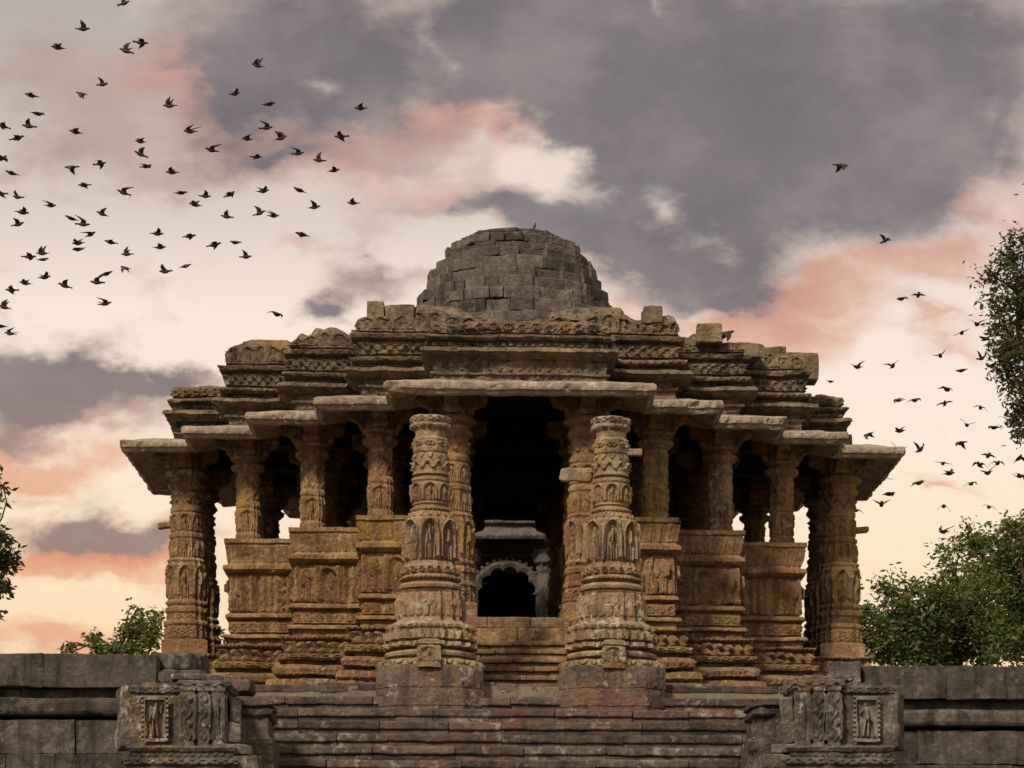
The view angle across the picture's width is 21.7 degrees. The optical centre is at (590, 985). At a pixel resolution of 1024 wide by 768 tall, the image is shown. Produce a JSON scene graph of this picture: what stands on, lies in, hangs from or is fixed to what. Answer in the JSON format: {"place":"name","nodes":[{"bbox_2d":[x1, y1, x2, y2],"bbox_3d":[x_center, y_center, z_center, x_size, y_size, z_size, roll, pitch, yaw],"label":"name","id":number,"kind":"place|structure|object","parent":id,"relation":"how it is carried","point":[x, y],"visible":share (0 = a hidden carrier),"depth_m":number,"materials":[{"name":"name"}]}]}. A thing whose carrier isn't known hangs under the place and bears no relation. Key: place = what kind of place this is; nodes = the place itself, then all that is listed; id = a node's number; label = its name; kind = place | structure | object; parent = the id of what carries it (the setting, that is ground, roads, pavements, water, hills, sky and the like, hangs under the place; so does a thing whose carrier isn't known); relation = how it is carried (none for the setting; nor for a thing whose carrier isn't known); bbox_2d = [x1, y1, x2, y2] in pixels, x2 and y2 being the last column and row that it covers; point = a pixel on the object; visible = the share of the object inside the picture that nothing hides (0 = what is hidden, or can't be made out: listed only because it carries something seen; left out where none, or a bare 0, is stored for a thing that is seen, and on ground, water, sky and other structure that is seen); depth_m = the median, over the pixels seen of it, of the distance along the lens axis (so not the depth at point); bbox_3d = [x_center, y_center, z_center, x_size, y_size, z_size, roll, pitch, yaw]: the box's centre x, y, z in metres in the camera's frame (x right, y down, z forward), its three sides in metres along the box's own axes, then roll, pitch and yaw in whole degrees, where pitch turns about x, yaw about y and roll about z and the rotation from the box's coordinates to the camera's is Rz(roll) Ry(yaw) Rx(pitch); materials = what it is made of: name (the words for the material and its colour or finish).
{"place":"outdoors","nodes":[
{"label":"outdoors","id":0,"kind":"place"},
{"bbox_2d":[0,155,7,161],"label":"bird","id":1,"kind":"object","parent":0,"point":[2,158],"visible":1,"depth_m":62.54},
{"bbox_2d":[0,122,10,129],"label":"bird","id":2,"kind":"object","parent":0,"point":[3,126],"visible":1,"depth_m":62.96},
{"bbox_2d":[0,299,11,308],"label":"bird","id":3,"kind":"object","parent":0,"point":[4,303],"visible":1,"depth_m":62.93},
{"bbox_2d":[5,285,18,293],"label":"bird","id":4,"kind":"object","parent":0,"point":[11,289],"visible":1,"depth_m":66.54},
{"bbox_2d":[5,327,18,335],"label":"bird","id":5,"kind":"object","parent":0,"point":[9,332],"visible":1,"depth_m":71.10},
{"bbox_2d":[9,135,23,140],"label":"bird","id":6,"kind":"object","parent":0,"point":[17,137],"visible":1,"depth_m":58.37},
{"bbox_2d":[10,218,23,226],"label":"bird","id":7,"kind":"object","parent":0,"point":[17,223],"visible":1,"depth_m":63.73},
{"bbox_2d":[13,190,23,198],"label":"bird","id":8,"kind":"object","parent":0,"point":[16,196],"visible":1,"depth_m":65.58},
{"bbox_2d":[14,206,29,214],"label":"bird","id":9,"kind":"object","parent":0,"point":[23,211],"visible":1,"depth_m":62.45},
{"bbox_2d":[19,279,30,284],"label":"bird","id":10,"kind":"object","parent":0,"point":[24,282],"visible":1,"depth_m":66.71},
{"bbox_2d":[21,252,35,260],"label":"bird","id":11,"kind":"object","parent":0,"point":[29,256],"visible":1,"depth_m":61.16},
{"bbox_2d":[22,118,36,127],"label":"bird","id":12,"kind":"object","parent":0,"point":[27,124],"visible":1,"depth_m":61.26},
{"bbox_2d":[25,92,38,97],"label":"bird","id":13,"kind":"object","parent":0,"point":[30,95],"visible":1,"depth_m":63.57},
{"bbox_2d":[36,245,47,255],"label":"bird","id":14,"kind":"object","parent":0,"point":[41,251],"visible":1,"depth_m":63.90},
{"bbox_2d":[37,271,50,278],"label":"bird","id":15,"kind":"object","parent":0,"point":[45,276],"visible":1,"depth_m":62.72},
{"bbox_2d":[42,200,55,207],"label":"bird","id":16,"kind":"object","parent":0,"point":[50,204],"visible":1,"depth_m":71.07},
{"bbox_2d":[50,43,65,49],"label":"bird","id":17,"kind":"object","parent":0,"point":[56,46],"visible":1,"depth_m":59.99},
{"bbox_2d":[58,279,72,288],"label":"bird","id":18,"kind":"object","parent":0,"point":[63,284],"visible":1,"depth_m":61.48},
{"bbox_2d":[64,165,78,174],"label":"bird","id":19,"kind":"object","parent":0,"point":[71,168],"visible":1,"depth_m":59.97},
{"bbox_2d":[65,215,78,220],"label":"bird","id":20,"kind":"object","parent":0,"point":[70,218],"visible":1,"depth_m":63.35},
{"bbox_2d":[69,128,83,133],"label":"bird","id":21,"kind":"object","parent":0,"point":[74,131],"visible":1,"depth_m":63.93},
{"bbox_2d":[72,238,85,244],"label":"bird","id":22,"kind":"object","parent":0,"point":[76,242],"visible":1,"depth_m":62.28},
{"bbox_2d":[76,92,87,98],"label":"bird","id":23,"kind":"object","parent":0,"point":[80,94],"visible":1,"depth_m":71.22},
{"bbox_2d":[75,20,89,30],"bbox_3d":[-11.785,-22.272,61.834,0.360,0.233,0.232,0,2,-9],"label":"bird","id":24,"kind":"object","parent":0,"point":[83,26],"visible":1,"depth_m":61.80},
{"bbox_2d":[75,215,89,226],"bbox_3d":[-11.731,-17.627,61.578,0.360,0.174,0.362,4,-18,-4],"label":"bird","id":25,"kind":"object","parent":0,"point":[83,223],"visible":1,"depth_m":61.53},
{"bbox_2d":[77,182,91,188],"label":"bird","id":26,"kind":"object","parent":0,"point":[82,184],"visible":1,"depth_m":67.75},
{"bbox_2d":[80,231,94,236],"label":"bird","id":27,"kind":"object","parent":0,"point":[90,234],"visible":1,"depth_m":70.06},
{"bbox_2d":[90,274,105,284],"bbox_3d":[-11.335,-16.191,61.207,0.360,0.175,0.362,-2,-12,-18],"label":"bird","id":28,"kind":"object","parent":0,"point":[96,281],"visible":1,"depth_m":61.15},
{"bbox_2d":[93,160,105,168],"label":"bird","id":29,"kind":"object","parent":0,"point":[100,163],"visible":1,"depth_m":67.20},
{"bbox_2d":[96,77,107,85],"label":"bird","id":30,"kind":"object","parent":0,"point":[102,83],"visible":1,"depth_m":66.65},
{"bbox_2d":[97,208,108,216],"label":"bird","id":31,"kind":"object","parent":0,"point":[102,212],"visible":1,"depth_m":70.18},
{"bbox_2d":[97,297,111,305],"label":"bird","id":32,"kind":"object","parent":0,"point":[105,302],"visible":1,"depth_m":65.64},
{"bbox_2d":[104,239,117,244],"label":"bird","id":33,"kind":"object","parent":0,"point":[111,242],"visible":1,"depth_m":66.46},
{"bbox_2d":[117,0,129,6],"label":"bird","id":34,"kind":"object","parent":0,"point":[123,2],"visible":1,"depth_m":64.61},
{"bbox_2d":[120,266,129,272],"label":"bird","id":35,"kind":"object","parent":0,"point":[123,268],"visible":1,"depth_m":69.71},
{"bbox_2d":[117,187,133,195],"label":"bird","id":36,"kind":"object","parent":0,"point":[122,191],"visible":1,"depth_m":61.45},
{"bbox_2d":[120,42,133,53],"bbox_3d":[-10.278,-20.768,59.043,0.324,0.244,0.226,0,0,-22],"label":"bird","id":37,"kind":"object","parent":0,"point":[125,49],"visible":1,"depth_m":59.01},
{"bbox_2d":[121,247,133,255],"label":"bird","id":38,"kind":"object","parent":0,"point":[126,252],"visible":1,"depth_m":71.35},
{"bbox_2d":[135,137,144,142],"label":"bird","id":39,"kind":"object","parent":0,"point":[138,140],"visible":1,"depth_m":71.37},
{"bbox_2d":[133,38,148,48],"bbox_3d":[-9.934,-20.827,58.850,0.360,0.091,0.374,8,-17,-3],"label":"bird","id":40,"kind":"object","parent":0,"point":[141,42],"visible":1,"depth_m":58.82},
{"bbox_2d":[134,147,147,157],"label":"bird","id":41,"kind":"object","parent":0,"point":[140,152],"visible":1,"depth_m":63.05},
{"bbox_2d":[140,164,151,168],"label":"bird","id":42,"kind":"object","parent":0,"point":[147,166],"visible":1,"depth_m":65.54},
{"bbox_2d":[149,228,162,235],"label":"bird","id":43,"kind":"object","parent":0,"point":[157,232],"visible":1,"depth_m":65.34},
{"bbox_2d":[152,243,165,248],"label":"bird","id":44,"kind":"object","parent":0,"point":[160,246],"visible":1,"depth_m":67.98},
{"bbox_2d":[159,264,172,273],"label":"bird","id":45,"kind":"object","parent":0,"point":[164,270],"visible":1,"depth_m":58.75},
{"bbox_2d":[163,97,177,107],"bbox_3d":[-9.553,-20.045,60.485,0.360,0.233,0.232,1,6,13],"label":"bird","id":46,"kind":"object","parent":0,"point":[168,104],"visible":1,"depth_m":60.46},
{"bbox_2d":[166,166,179,174],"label":"bird","id":47,"kind":"object","parent":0,"point":[171,171],"visible":1,"depth_m":63.48},
{"bbox_2d":[182,233,195,239],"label":"bird","id":48,"kind":"object","parent":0,"point":[190,236],"visible":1,"depth_m":64.51},
{"bbox_2d":[184,124,199,133],"bbox_3d":[-8.821,-18.869,58.722,0.360,0.174,0.362,5,10,17],"label":"bird","id":49,"kind":"object","parent":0,"point":[188,130],"visible":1,"depth_m":58.69},
{"bbox_2d":[189,200,201,206],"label":"bird","id":50,"kind":"object","parent":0,"point":[194,203],"visible":1,"depth_m":62.48},
{"bbox_2d":[198,190,210,197],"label":"bird","id":51,"kind":"object","parent":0,"point":[205,195],"visible":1,"depth_m":71.57},
{"bbox_2d":[206,241,220,249],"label":"bird","id":52,"kind":"object","parent":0,"point":[214,244],"visible":1,"depth_m":60.09},
{"bbox_2d":[205,144,221,151],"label":"bird","id":53,"kind":"object","parent":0,"point":[211,149],"visible":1,"depth_m":61.32},
{"bbox_2d":[221,210,233,218],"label":"bird","id":54,"kind":"object","parent":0,"point":[226,215],"visible":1,"depth_m":68.48},
{"bbox_2d":[223,191,234,197],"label":"bird","id":55,"kind":"object","parent":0,"point":[229,194],"visible":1,"depth_m":65.18},
{"bbox_2d":[228,88,239,95],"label":"bird","id":56,"kind":"object","parent":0,"point":[235,92],"visible":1,"depth_m":66.63},
{"bbox_2d":[239,250,251,258],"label":"bird","id":57,"kind":"object","parent":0,"point":[245,255],"visible":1,"depth_m":66.37},
{"bbox_2d":[241,134,253,140],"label":"bird","id":58,"kind":"object","parent":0,"point":[247,138],"visible":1,"depth_m":70.47},
{"bbox_2d":[252,58,262,67],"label":"bird","id":59,"kind":"object","parent":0,"point":[256,63],"visible":1,"depth_m":61.73},
{"bbox_2d":[253,206,264,215],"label":"bird","id":60,"kind":"object","parent":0,"point":[259,211],"visible":1,"depth_m":67.24},
{"bbox_2d":[255,185,268,192],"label":"bird","id":61,"kind":"object","parent":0,"point":[263,190],"visible":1,"depth_m":61.47},
{"bbox_2d":[259,120,271,129],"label":"bird","id":62,"kind":"object","parent":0,"point":[266,127],"visible":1,"depth_m":65.17},
{"bbox_2d":[261,102,274,105],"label":"bird","id":63,"kind":"object","parent":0,"point":[269,104],"visible":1,"depth_m":62.48},
{"bbox_2d":[266,210,278,217],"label":"bird","id":64,"kind":"object","parent":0,"point":[273,215],"visible":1,"depth_m":70.44},
{"bbox_2d":[267,311,282,317],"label":"bird","id":65,"kind":"object","parent":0,"point":[276,314],"visible":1,"depth_m":59.96},
{"bbox_2d":[275,131,286,139],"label":"bird","id":66,"kind":"object","parent":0,"point":[281,136],"visible":1,"depth_m":61.52},
{"bbox_2d":[291,147,303,154],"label":"bird","id":67,"kind":"object","parent":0,"point":[298,152],"visible":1,"depth_m":70.58},
{"bbox_2d":[293,187,306,192],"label":"bird","id":68,"kind":"object","parent":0,"point":[300,190],"visible":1,"depth_m":64.09},
{"bbox_2d":[295,232,309,237],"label":"bird","id":69,"kind":"object","parent":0,"point":[301,234],"visible":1,"depth_m":60.17},
{"bbox_2d":[308,200,320,208],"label":"bird","id":70,"kind":"object","parent":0,"point":[314,205],"visible":1,"depth_m":66.89},
{"bbox_2d":[313,152,325,161],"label":"bird","id":71,"kind":"object","parent":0,"point":[318,158],"visible":1,"depth_m":68.26},
{"bbox_2d":[327,166,339,172],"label":"bird","id":72,"kind":"object","parent":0,"point":[334,169],"visible":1,"depth_m":70.53},
{"bbox_2d":[334,131,348,141],"bbox_3d":[-5.533,-18.933,59.374,0.295,0.138,0.310,0,0,-33],"label":"bird","id":73,"kind":"object","parent":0,"point":[340,135],"visible":1,"depth_m":59.34},
{"bbox_2d":[347,198,357,204],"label":"bird","id":74,"kind":"object","parent":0,"point":[352,201],"visible":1,"depth_m":71.08},
{"bbox_2d":[354,103,365,110],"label":"bird","id":75,"kind":"object","parent":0,"point":[360,107],"visible":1,"depth_m":65.34},
{"bbox_2d":[0,0,1023,666],"label":"sky","id":76,"kind":"structure","parent":0,"point":[687,150],"materials":[{"name":"grey"}]},
{"bbox_2d":[255,686,783,698],"bbox_3d":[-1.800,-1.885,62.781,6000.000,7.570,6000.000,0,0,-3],"label":"ground","id":77,"kind":"structure","parent":0,"point":[492,692],"depth_m":50.49,"materials":[{"name":"brown stone"}]},
{"bbox_2d":[0,465,27,621],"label":"leafy tree","id":78,"kind":"object","parent":77,"relation":"on","point":[7,558],"visible":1,"depth_m":51.86,"materials":[{"name":"green plant"}]},
{"bbox_2d":[0,653,161,767],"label":"terrace wall","id":79,"kind":"structure","parent":77,"relation":"on","point":[58,710],"depth_m":47.69,"materials":[{"name":"stone"}]},
{"bbox_2d":[152,652,197,669],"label":"stone block","id":80,"kind":"structure","parent":79,"relation":"on","point":[181,661],"depth_m":48.25,"materials":[{"name":"grey stone"}]},
{"bbox_2d":[157,669,205,682],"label":"stone block","id":81,"kind":"structure","parent":79,"relation":"on","point":[164,676],"depth_m":47.43,"materials":[{"name":"grey stone"}]},
{"bbox_2d":[57,597,167,654],"bbox_3d":[-10.439,-6.968,57.844,2.456,3.037,1.505,0,0,-3],"label":"shrub","id":82,"kind":"object","parent":77,"relation":"on","point":[136,629],"visible":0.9,"depth_m":57.89,"materials":[{"name":"green plant"}]},
{"bbox_2d":[114,673,262,767],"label":"carved stone pedestal","id":83,"kind":"object","parent":77,"relation":"on","point":[186,720],"visible":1,"depth_m":45.53,"materials":[{"name":"grey stone"}]},
{"bbox_2d":[219,626,227,643],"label":"bush","id":84,"kind":"object","parent":77,"relation":"on","point":[221,631],"visible":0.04,"depth_m":87.75,"materials":[{"name":"green plant"}]},
{"bbox_2d":[375,414,484,723],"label":"gate pillar","id":85,"kind":"structure","parent":77,"relation":"on","point":[429,646],"depth_m":50.18,"materials":[{"name":"stone"}]},
{"bbox_2d":[237,684,782,767],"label":"stone steps","id":86,"kind":"structure","parent":77,"relation":"on","point":[367,732],"depth_m":49.15,"materials":[{"name":"brown stone"}]},
{"bbox_2d":[195,653,209,673],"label":"stone block","id":87,"kind":"structure","parent":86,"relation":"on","point":[202,662],"depth_m":48.89,"materials":[{"name":"grey stone"}]},
{"bbox_2d":[224,679,255,696],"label":"stone block","id":88,"kind":"structure","parent":86,"relation":"on","point":[245,687],"depth_m":48.43,"materials":[{"name":"brown stone"}]},
{"bbox_2d":[241,699,279,767],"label":"stair post","id":89,"kind":"object","parent":86,"relation":"on","point":[259,720],"visible":0.7,"depth_m":46.68,"materials":[{"name":"stone"}]},
{"bbox_2d":[741,699,780,767],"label":"stair post","id":90,"kind":"object","parent":86,"relation":"on","point":[762,719],"visible":0.71,"depth_m":46.70,"materials":[{"name":"stone"}]},
{"bbox_2d":[783,679,794,688],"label":"stone block","id":91,"kind":"structure","parent":86,"relation":"on","point":[787,682],"depth_m":48.69,"materials":[{"name":"stone"}]},
{"bbox_2d":[120,227,905,693],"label":"temple hall","id":92,"kind":"structure","parent":77,"relation":"on","point":[520,357],"depth_m":58.30,"materials":[{"name":"stone"}]},
{"bbox_2d":[474,520,549,617],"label":"shrine hall","id":93,"kind":"structure","parent":92,"relation":"in","point":[512,569],"depth_m":73.69,"materials":[{"name":"stone"}]},
{"bbox_2d":[722,330,734,341],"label":"bird","id":94,"kind":"object","parent":92,"relation":"on","point":[726,335],"visible":0.79,"depth_m":58.44},
{"bbox_2d":[556,415,666,717],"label":"gate pillar","id":95,"kind":"structure","parent":77,"relation":"on","point":[610,640],"depth_m":50.35,"materials":[{"name":"stone"}]},
{"bbox_2d":[758,674,904,767],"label":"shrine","id":96,"kind":"object","parent":77,"relation":"on","point":[834,721],"visible":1,"depth_m":45.49,"materials":[{"name":"grey stone"}]},
{"bbox_2d":[858,515,1022,666],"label":"leafy tree","id":97,"kind":"object","parent":77,"relation":"on","point":[941,632],"visible":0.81,"depth_m":80.67,"materials":[{"name":"green plant"}]},
{"bbox_2d":[862,665,1023,767],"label":"terrace wall","id":98,"kind":"structure","parent":77,"relation":"on","point":[966,716],"depth_m":48.39,"materials":[{"name":"stone"}]},
{"bbox_2d":[827,660,861,682],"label":"stone block","id":99,"kind":"structure","parent":98,"relation":"on","point":[854,668],"depth_m":48.06,"materials":[{"name":"grey stone"}]},
{"bbox_2d":[962,183,1023,448],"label":"tall tree","id":100,"kind":"object","parent":77,"relation":"on","point":[1011,347],"visible":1,"depth_m":65.21,"materials":[{"name":"green plant"}]},
{"bbox_2d":[969,508,1023,666],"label":"leafy tree","id":101,"kind":"object","parent":77,"relation":"on","point":[1010,552],"visible":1,"depth_m":75.75,"materials":[{"name":"green plant"}]},
{"bbox_2d":[832,163,847,172],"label":"bird","id":102,"kind":"object","parent":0,"point":[842,166],"visible":1,"depth_m":57.96},
{"bbox_2d":[851,361,863,368],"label":"bird","id":103,"kind":"object","parent":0,"point":[858,366],"visible":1,"depth_m":66.96},
{"bbox_2d":[864,432,874,439],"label":"bird","id":104,"kind":"object","parent":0,"point":[867,435],"visible":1,"depth_m":72.91},
{"bbox_2d":[874,499,890,506],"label":"bird","id":105,"kind":"object","parent":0,"point":[881,503],"visible":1,"depth_m":62.40},
{"bbox_2d":[879,234,890,243],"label":"bird","id":106,"kind":"object","parent":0,"point":[884,238],"visible":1,"depth_m":74.69},
{"bbox_2d":[883,492,894,496],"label":"bird","id":107,"kind":"object","parent":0,"point":[889,493],"visible":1,"depth_m":67.43},
{"bbox_2d":[895,426,904,432],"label":"bird","id":108,"kind":"object","parent":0,"point":[897,430],"visible":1,"depth_m":75.08},
{"bbox_2d":[910,480,923,486],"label":"bird","id":109,"kind":"object","parent":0,"point":[920,482],"visible":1,"depth_m":64.01},
{"bbox_2d":[913,442,923,452],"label":"bird","id":110,"kind":"object","parent":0,"point":[919,449],"visible":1,"depth_m":62.69},
{"bbox_2d":[936,400,952,405],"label":"bird","id":111,"kind":"object","parent":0,"point":[944,403],"visible":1,"depth_m":72.47},
{"bbox_2d":[937,386,952,391],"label":"bird","id":112,"kind":"object","parent":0,"point":[946,389],"visible":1,"depth_m":63.84},
{"bbox_2d":[939,526,953,533],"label":"bird","id":113,"kind":"object","parent":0,"point":[941,531],"visible":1,"depth_m":64.23},
{"bbox_2d":[944,468,954,475],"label":"bird","id":114,"kind":"object","parent":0,"point":[950,472],"visible":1,"depth_m":72.81},
{"bbox_2d":[955,441,966,449],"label":"bird","id":115,"kind":"object","parent":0,"point":[961,443],"visible":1,"depth_m":65.04},
{"bbox_2d":[972,461,987,467],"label":"bird","id":116,"kind":"object","parent":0,"point":[979,464],"visible":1,"depth_m":63.56},
{"bbox_2d":[977,351,985,359],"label":"bird","id":117,"kind":"object","parent":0,"point":[981,357],"visible":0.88,"depth_m":71.04},
{"bbox_2d":[981,452,995,457],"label":"bird","id":118,"kind":"object","parent":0,"point":[989,454],"visible":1,"depth_m":70.23},
{"bbox_2d":[1012,473,1023,479],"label":"bird","id":119,"kind":"object","parent":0,"point":[1018,475],"visible":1,"depth_m":68.54},
{"bbox_2d":[1013,454,1023,464],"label":"bird","id":120,"kind":"object","parent":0,"point":[1019,457],"visible":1,"depth_m":64.28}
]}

